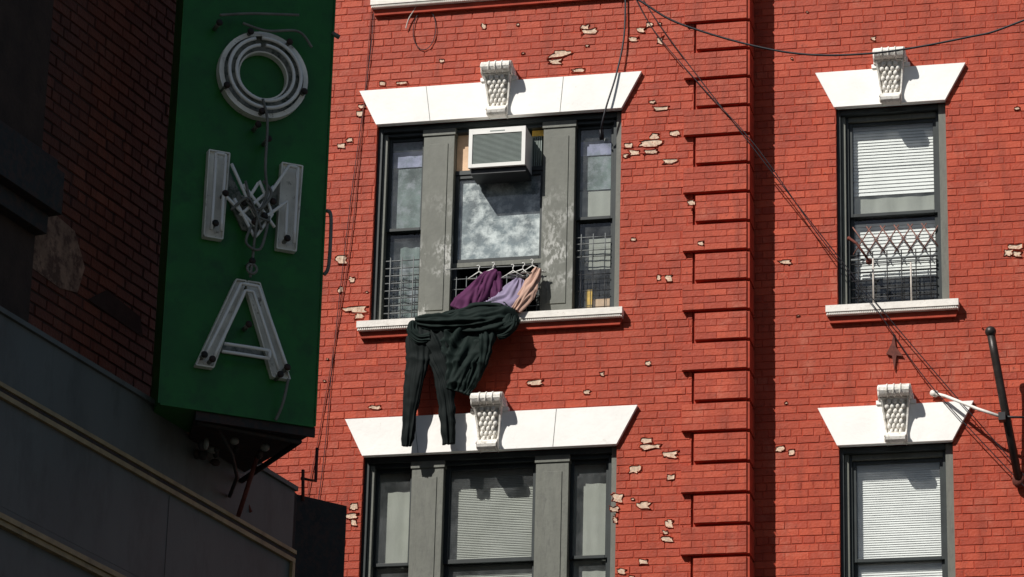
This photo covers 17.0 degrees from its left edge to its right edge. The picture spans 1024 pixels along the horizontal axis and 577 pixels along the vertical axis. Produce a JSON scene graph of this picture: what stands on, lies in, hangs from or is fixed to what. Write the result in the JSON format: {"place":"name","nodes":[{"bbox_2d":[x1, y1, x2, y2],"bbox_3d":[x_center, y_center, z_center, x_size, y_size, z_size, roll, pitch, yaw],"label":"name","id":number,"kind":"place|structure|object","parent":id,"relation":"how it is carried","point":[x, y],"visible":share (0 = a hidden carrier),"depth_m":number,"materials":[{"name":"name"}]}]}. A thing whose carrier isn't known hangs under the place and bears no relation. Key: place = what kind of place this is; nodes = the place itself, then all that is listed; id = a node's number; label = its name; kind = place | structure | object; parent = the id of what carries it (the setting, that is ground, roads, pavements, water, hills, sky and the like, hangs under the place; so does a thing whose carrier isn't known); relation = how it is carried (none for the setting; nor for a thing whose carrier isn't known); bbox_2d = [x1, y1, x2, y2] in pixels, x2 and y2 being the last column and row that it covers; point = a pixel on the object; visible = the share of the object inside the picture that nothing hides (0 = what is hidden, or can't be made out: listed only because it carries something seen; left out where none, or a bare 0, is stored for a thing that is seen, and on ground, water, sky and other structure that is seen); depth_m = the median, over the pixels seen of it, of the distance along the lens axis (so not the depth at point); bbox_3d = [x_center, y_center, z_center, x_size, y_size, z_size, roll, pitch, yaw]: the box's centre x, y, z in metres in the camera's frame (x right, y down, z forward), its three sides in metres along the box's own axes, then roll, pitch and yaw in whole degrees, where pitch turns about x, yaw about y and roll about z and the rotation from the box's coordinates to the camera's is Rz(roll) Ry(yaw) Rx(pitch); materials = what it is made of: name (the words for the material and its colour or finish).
{"place":"outdoors","nodes":[
{"label":"outdoors","id":0,"kind":"place"},
{"label":"ground","id":1,"kind":"structure","parent":0,"visible":0},
{"bbox_2d":[0,0,175,387],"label":"building mass","id":2,"kind":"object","parent":1,"relation":"on","point":[25,33],"depth_m":19.81,"materials":[{"name":"brick"}]},
{"bbox_2d":[0,120,142,337],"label":"stone trim","id":3,"kind":"structure","parent":2,"relation":"attached to","point":[32,175],"depth_m":19.60,"materials":[{"name":"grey stone"}]},
{"bbox_2d":[28,0,175,396],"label":"shaded brick face","id":4,"kind":"object","parent":2,"relation":"attached to","point":[96,184],"visible":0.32,"depth_m":20.68},
{"bbox_2d":[0,306,297,576],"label":"metal fascia","id":5,"kind":"structure","parent":2,"relation":"attached to","point":[104,472],"depth_m":19.53,"materials":[{"name":"grey paint"}]},
{"bbox_2d":[151,0,340,516],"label":"neon sign","id":6,"kind":"object","parent":5,"relation":"attached to","point":[235,369],"visible":1,"depth_m":20.53,"materials":[{"name":"green metal"}]},
{"bbox_2d":[260,462,346,576],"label":"bulkhead","id":7,"kind":"object","parent":1,"relation":"on","point":[318,536],"visible":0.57,"depth_m":23.51,"materials":[{"name":"black metal"}]},
{"bbox_2d":[300,448,318,500],"bbox_3d":[-1.392,1.276,23.610,0.130,0.400,0.038,14,-24,-29],"label":"iron bracket","id":8,"kind":"object","parent":7,"relation":"on","point":[303,479],"visible":1,"depth_m":23.59,"materials":[{"name":"black metal"}]},
{"bbox_2d":[263,0,1023,576],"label":"walls","id":9,"kind":"structure","parent":1,"relation":"on","point":[809,360],"depth_m":31.05,"materials":[{"name":"red brick"}]},
{"bbox_2d":[307,9,371,496],"bbox_3d":[-1.614,0.121,31.621,0.509,7.200,0.008,-3,-21,12],"label":"wall cable","id":10,"kind":"object","parent":9,"relation":"attached to","point":[348,254],"depth_m":31.75,"materials":[{"name":"black rubber"}]},
{"bbox_2d":[318,13,373,498],"bbox_3d":[-1.619,0.028,31.658,0.490,7.001,0.006,-3,-21,12],"label":"wall cable","id":11,"kind":"object","parent":9,"relation":"attached to","point":[343,261],"depth_m":31.75,"materials":[{"name":"rubber"}]},
{"bbox_2d":[413,12,435,49],"bbox_3d":[-0.826,-2.446,32.414,0.228,0.426,0.007,-3,-21,12],"label":"cable loop","id":12,"kind":"object","parent":9,"relation":"attached to","point":[434,35],"visible":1,"depth_m":32.40,"materials":[{"name":"rubber"}]},
{"bbox_2d":[360,104,955,576],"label":"window frames","id":13,"kind":"structure","parent":9,"relation":"in","point":[556,154],"depth_m":31.20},
{"bbox_2d":[383,256,419,318],"bbox_3d":[-1.022,0.016,31.656,0.330,0.650,0.018,-3,-21,12],"label":"window guard","id":14,"kind":"object","parent":13,"relation":"attached to","point":[401,290],"visible":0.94,"depth_m":31.66,"materials":[{"name":"grey metal"}]},
{"bbox_2d":[401,324,455,446],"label":"black trousers","id":15,"kind":"object","parent":13,"relation":"hanging from","point":[419,358],"visible":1,"depth_m":30.93,"materials":[{"name":"fabric"}]},
{"bbox_2d":[406,301,519,395],"bbox_3d":[-0.448,0.548,30.997,1.050,0.914,0.208,-3,-21,12],"label":"dark green jacket","id":16,"kind":"object","parent":13,"relation":"attached to","point":[473,331],"visible":1,"depth_m":30.97,"materials":[{"name":"fabric"}]},
{"bbox_2d":[450,269,502,308],"bbox_3d":[-0.319,0.046,31.214,0.478,0.513,0.142,2,-21,-2],"label":"purple shirt","id":17,"kind":"object","parent":13,"relation":"attached to","point":[483,286],"visible":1,"depth_m":31.20,"materials":[{"name":"fabric"}]},
{"bbox_2d":[446,264,539,311],"bbox_3d":[-0.168,0.022,31.365,0.880,0.435,0.153,-3,-21,12],"label":"clothes rail","id":18,"kind":"object","parent":13,"relation":"hanging from","point":[527,275],"visible":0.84,"depth_m":31.41,"materials":[{"name":"grey metal"}]},
{"bbox_2d":[467,265,481,279],"bbox_3d":[-0.295,-0.146,31.359,0.226,0.153,0.078,-3,-21,12],"label":"clothes hanger","id":19,"kind":"object","parent":18,"relation":"hanging from","point":[469,278],"visible":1,"depth_m":31.34,"materials":[{"name":"white plastic"}]},
{"bbox_2d":[486,278,523,307],"bbox_3d":[-0.060,0.089,31.147,0.387,0.427,0.135,5,-21,-8],"label":"lavender shirt","id":20,"kind":"object","parent":18,"relation":"hanging from","point":[508,295],"visible":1,"depth_m":31.14,"materials":[{"name":"fabric"}]},
{"bbox_2d":[501,264,525,278],"bbox_3d":[0.016,-0.155,31.288,0.226,0.151,0.078,-3,-21,12],"label":"clothes hanger","id":21,"kind":"object","parent":18,"relation":"hanging from","point":[503,277],"visible":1,"depth_m":31.27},
{"bbox_2d":[509,262,529,277],"bbox_3d":[0.087,-0.165,31.274,0.224,0.157,0.078,-3,-21,12],"label":"clothes hanger","id":22,"kind":"object","parent":18,"relation":"hanging from","point":[519,270],"visible":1,"depth_m":31.26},
{"bbox_2d":[520,259,545,273],"bbox_3d":[0.194,-0.202,31.262,0.226,0.153,0.078,-3,-21,12],"label":"clothes hanger","id":23,"kind":"object","parent":18,"relation":"hanging from","point":[543,271],"visible":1,"depth_m":31.25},
{"bbox_2d":[468,126,532,184],"bbox_3d":[-0.108,-1.232,31.770,0.537,0.437,0.297,-3,-21,12],"label":"window air conditioner","id":24,"kind":"object","parent":13,"relation":"in","point":[500,155],"depth_m":31.66,"materials":[{"name":"white plastic"}]},
{"bbox_2d":[512,267,540,313],"bbox_3d":[0.129,0.012,31.146,0.285,0.467,0.108,6,-21,-11],"label":"peach shirt","id":25,"kind":"object","parent":13,"relation":"hanging from","point":[528,290],"visible":1,"depth_m":31.11,"materials":[{"name":"fabric"}]},
{"bbox_2d":[575,233,610,258],"bbox_3d":[0.743,-0.383,31.381,0.335,0.250,0.016,-3,-21,12],"label":"window guard","id":26,"kind":"object","parent":13,"relation":"attached to","point":[593,243],"visible":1,"depth_m":31.38,"materials":[{"name":"grey metal"}]},
{"bbox_2d":[575,273,610,308],"bbox_3d":[0.735,0.018,31.240,0.335,0.380,0.015,-3,-21,12],"label":"window guard","id":27,"kind":"object","parent":13,"relation":"attached to","point":[580,291],"visible":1,"depth_m":31.23,"materials":[{"name":"black metal"}]},
{"bbox_2d":[600,0,625,134],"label":"drop cable","id":28,"kind":"object","parent":13,"relation":"attached to","point":[617,66],"visible":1,"depth_m":31.76,"materials":[{"name":"rubber"}]},
{"bbox_2d":[599,129,603,139],"bbox_3d":[0.827,-1.419,31.690,0.044,0.103,0.070,-3,-21,12],"label":"cable connector","id":29,"kind":"object","parent":28,"relation":"attached to","point":[601,137],"visible":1,"depth_m":31.67,"materials":[{"name":"plastic"}]},
{"bbox_2d":[851,223,937,302],"bbox_3d":[3.463,-0.208,30.938,0.810,0.823,0.085,-3,-21,12],"label":"folding window gate","id":30,"kind":"structure","parent":13,"relation":"attached to","point":[898,257],"depth_m":31.01,"materials":[{"name":"metal"}]},
{"bbox_2d":[851,248,937,303],"bbox_3d":[3.441,-0.086,30.875,0.780,0.550,0.018,-3,-21,12],"label":"window guard","id":31,"kind":"object","parent":13,"relation":"attached to","point":[901,270],"visible":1,"depth_m":30.88,"materials":[{"name":"black metal"}]},
{"bbox_2d":[356,0,959,339],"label":"window sills","id":32,"kind":"structure","parent":9,"relation":"attached to","point":[613,316],"depth_m":31.01,"materials":[{"name":"white stone"}]},
{"bbox_2d":[377,123,941,576],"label":"windows","id":33,"kind":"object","parent":9,"relation":"attached to","point":[897,505],"visible":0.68,"depth_m":31.18,"materials":[{"name":"glass"}]},
{"bbox_2d":[345,63,973,457],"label":"lintels","id":34,"kind":"object","parent":9,"relation":"attached to","point":[850,426],"visible":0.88,"depth_m":31.11,"materials":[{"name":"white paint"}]},
{"bbox_2d":[470,46,915,453],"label":"scroll keystones","id":35,"kind":"object","parent":34,"relation":"attached to","point":[894,401],"visible":0.69,"depth_m":30.80,"materials":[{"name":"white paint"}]},
{"bbox_2d":[323,11,1023,576],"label":"flaked paint patches","id":36,"kind":"object","parent":9,"relation":"attached to","point":[651,141],"visible":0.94,"depth_m":31.20,"materials":[{"name":"paint"}]},
{"bbox_2d":[636,0,1023,485],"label":"thin cable","id":37,"kind":"object","parent":9,"relation":"attached to","point":[824,242],"visible":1,"depth_m":30.76,"materials":[{"name":"rubber"}]},
{"bbox_2d":[637,0,1023,55],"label":"overhead cable","id":38,"kind":"object","parent":9,"relation":"attached to","point":[781,51],"visible":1,"depth_m":24.25,"materials":[{"name":"rubber"}]},
{"bbox_2d":[643,0,1023,474],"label":"thin cable","id":39,"kind":"object","parent":9,"relation":"attached to","point":[828,243],"visible":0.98,"depth_m":30.80,"materials":[{"name":"rubber"}]},
{"bbox_2d":[847,236,902,370],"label":"wall anchors","id":40,"kind":"structure","parent":9,"relation":"attached to","point":[893,351],"depth_m":30.52,"materials":[{"name":"metal"}]},
{"bbox_2d":[930,326,1023,487],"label":"bracket pole","id":41,"kind":"object","parent":9,"relation":"attached to","point":[1004,416],"visible":1,"depth_m":29.83,"materials":[{"name":"brown metal"}]},
{"bbox_2d":[680,0,754,576],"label":"quoin pier","id":42,"kind":"structure","parent":1,"relation":"on","point":[717,538],"depth_m":30.78,"materials":[{"name":"red brick"}]}
]}

